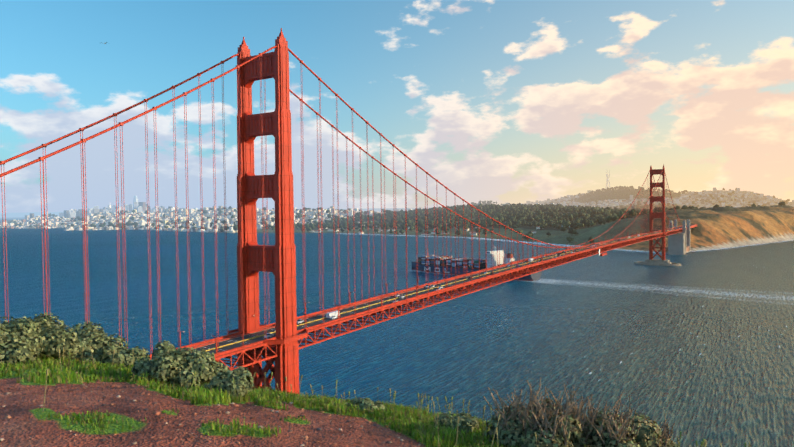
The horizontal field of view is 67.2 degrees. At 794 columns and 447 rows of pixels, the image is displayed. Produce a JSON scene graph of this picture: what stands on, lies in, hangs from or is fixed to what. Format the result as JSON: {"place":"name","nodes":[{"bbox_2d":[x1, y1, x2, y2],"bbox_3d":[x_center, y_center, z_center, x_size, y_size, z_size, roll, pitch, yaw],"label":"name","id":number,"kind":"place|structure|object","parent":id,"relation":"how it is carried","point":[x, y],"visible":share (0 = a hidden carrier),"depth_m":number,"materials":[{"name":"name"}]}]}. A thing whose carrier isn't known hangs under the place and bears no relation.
{"place":"outdoors","nodes":[
{"label":"outdoors","id":0,"kind":"place"},
{"bbox_2d":[0,207,432,217],"bbox_3d":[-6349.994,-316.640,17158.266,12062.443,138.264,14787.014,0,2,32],"label":"bay hills","id":1,"kind":"structure","parent":0,"point":[37,214],"depth_m":17243.10,"materials":[{"name":"grey"}]},
{"bbox_2d":[0,359,472,446],"bbox_3d":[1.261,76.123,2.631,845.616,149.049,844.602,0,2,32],"label":"dirt ground","id":2,"kind":"structure","parent":0,"point":[51,431],"depth_m":5.85,"materials":[{"name":"brown soil"}]},
{"bbox_2d":[0,312,78,364],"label":"bush","id":3,"kind":"object","parent":2,"relation":"on","point":[25,338],"visible":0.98,"depth_m":10.32,"materials":[{"name":"green plant"}]},
{"bbox_2d":[39,321,127,360],"bbox_3d":[-6.561,2.527,12.067,1.811,0.963,1.968,0,2,32],"label":"bush","id":4,"kind":"object","parent":2,"relation":"on","point":[94,338],"visible":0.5,"depth_m":12.05,"materials":[{"name":"green plant"}]},
{"bbox_2d":[74,344,150,367],"bbox_3d":[-5.449,2.615,11.577,1.346,0.598,0.929,-1,2,-4],"label":"bush","id":5,"kind":"object","parent":2,"relation":"on","point":[122,355],"visible":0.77,"depth_m":11.31,"materials":[{"name":"green plant"}]},
{"bbox_2d":[131,340,193,382],"bbox_3d":[-3.431,2.095,8.922,0.791,0.663,0.875,0,2,32],"label":"bush","id":6,"kind":"object","parent":2,"relation":"on","point":[165,362],"visible":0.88,"depth_m":8.72,"materials":[{"name":"green plant"}]},
{"bbox_2d":[169,348,228,388],"bbox_3d":[-3.050,2.214,8.980,0.865,0.610,0.943,0,2,32],"label":"bush","id":7,"kind":"object","parent":2,"relation":"on","point":[198,360],"visible":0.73,"depth_m":8.78,"materials":[{"name":"green plant"}]},
{"bbox_2d":[0,372,420,446],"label":"gravel stones","id":8,"kind":"object","parent":2,"relation":"on","point":[195,413],"visible":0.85,"depth_m":6.17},
{"bbox_2d":[203,366,253,397],"bbox_3d":[-2.215,2.175,8.000,0.660,0.473,0.632,0,2,32],"label":"bush","id":9,"kind":"object","parent":2,"relation":"on","point":[243,383],"visible":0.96,"depth_m":7.82,"materials":[{"name":"green plant"}]},
{"bbox_2d":[0,354,590,446],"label":"grass","id":10,"kind":"structure","parent":2,"relation":"on","point":[444,435],"depth_m":7.47,"materials":[{"name":"green plant"}]},
{"bbox_2d":[345,397,385,411],"bbox_3d":[-0.435,2.454,7.977,0.524,0.262,0.478,0,2,18],"label":"bush","id":11,"kind":"object","parent":2,"relation":"on","point":[365,403],"visible":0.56,"depth_m":7.91,"materials":[{"name":"green plant"}]},
{"bbox_2d":[0,346,750,446],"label":"grass seed stalks","id":12,"kind":"object","parent":2,"relation":"on","point":[496,430],"depth_m":7.61,"materials":[{"name":"green plant"}]},
{"bbox_2d":[433,413,479,433],"bbox_3d":[0.668,2.373,7.144,0.593,0.250,0.597,0,2,32],"label":"bush","id":13,"kind":"object","parent":2,"relation":"on","point":[465,421],"visible":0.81,"depth_m":7.05,"materials":[{"name":"green plant"}]},
{"bbox_2d":[483,377,593,446],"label":"bush","id":14,"kind":"object","parent":2,"relation":"on","point":[549,423],"visible":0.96,"depth_m":6.04,"materials":[{"name":"green plant"}]},
{"bbox_2d":[550,386,661,446],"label":"bush","id":15,"kind":"object","parent":2,"relation":"on","point":[609,428],"visible":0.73,"depth_m":6.11,"materials":[{"name":"green plant"}]},
{"bbox_2d":[624,409,678,446],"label":"bush","id":16,"kind":"object","parent":2,"relation":"on","point":[665,440],"visible":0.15,"depth_m":6.78,"materials":[{"name":"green plant"}]},
{"bbox_2d":[0,208,793,446],"bbox_3d":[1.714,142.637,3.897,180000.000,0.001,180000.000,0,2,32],"label":"bay water","id":17,"kind":"structure","parent":0,"point":[698,346],"depth_m":765.01,"materials":[{"name":"blue liquid"}]},
{"bbox_2d":[0,28,696,394],"bbox_3d":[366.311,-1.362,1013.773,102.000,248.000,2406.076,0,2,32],"label":"suspension bridge","id":18,"kind":"structure","parent":17,"relation":"in","point":[250,342],"depth_m":321.45,"materials":[{"name":"painted metal"},{"name":"asphalt"},{"name":"concrete"}]},
{"bbox_2d":[412,250,541,280],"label":"container ship","id":19,"kind":"object","parent":17,"relation":"on","point":[440,261],"visible":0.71,"depth_m":1237.28,"materials":[{"name":"blue metal"}]},
{"bbox_2d":[0,0,793,212],"label":"sky","id":20,"kind":"structure","parent":0,"point":[501,101],"materials":[{"name":"blue"}]},
{"bbox_2d":[18,189,793,252],"bbox_3d":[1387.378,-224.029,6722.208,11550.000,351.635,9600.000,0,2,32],"label":"hills","id":21,"kind":"structure","parent":0,"point":[718,228],"depth_m":2296.83,"materials":[{"name":"soil"}]},
{"bbox_2d":[0,188,793,235],"bbox_3d":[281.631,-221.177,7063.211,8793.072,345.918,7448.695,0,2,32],"label":"city buildings","id":22,"kind":"structure","parent":21,"relation":"on","point":[141,209],"depth_m":5563.59,"materials":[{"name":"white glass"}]},
{"bbox_2d":[7,186,789,242],"bbox_3d":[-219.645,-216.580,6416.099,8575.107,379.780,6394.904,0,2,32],"label":"forest trees","id":23,"kind":"object","parent":21,"relation":"on","point":[520,213],"visible":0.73,"depth_m":3782.14,"materials":[{"name":"green plant"}]},
{"bbox_2d":[606,170,610,188],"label":"radio tower","id":24,"kind":"structure","parent":21,"relation":"on","point":[607,181],"depth_m":7927.75,"materials":[{"name":"silver metal"}]},
{"bbox_2d":[665,246,689,252],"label":"fort point","id":25,"kind":"structure","parent":21,"relation":"on","point":[687,249],"depth_m":1729.22,"materials":[{"name":"brick"}]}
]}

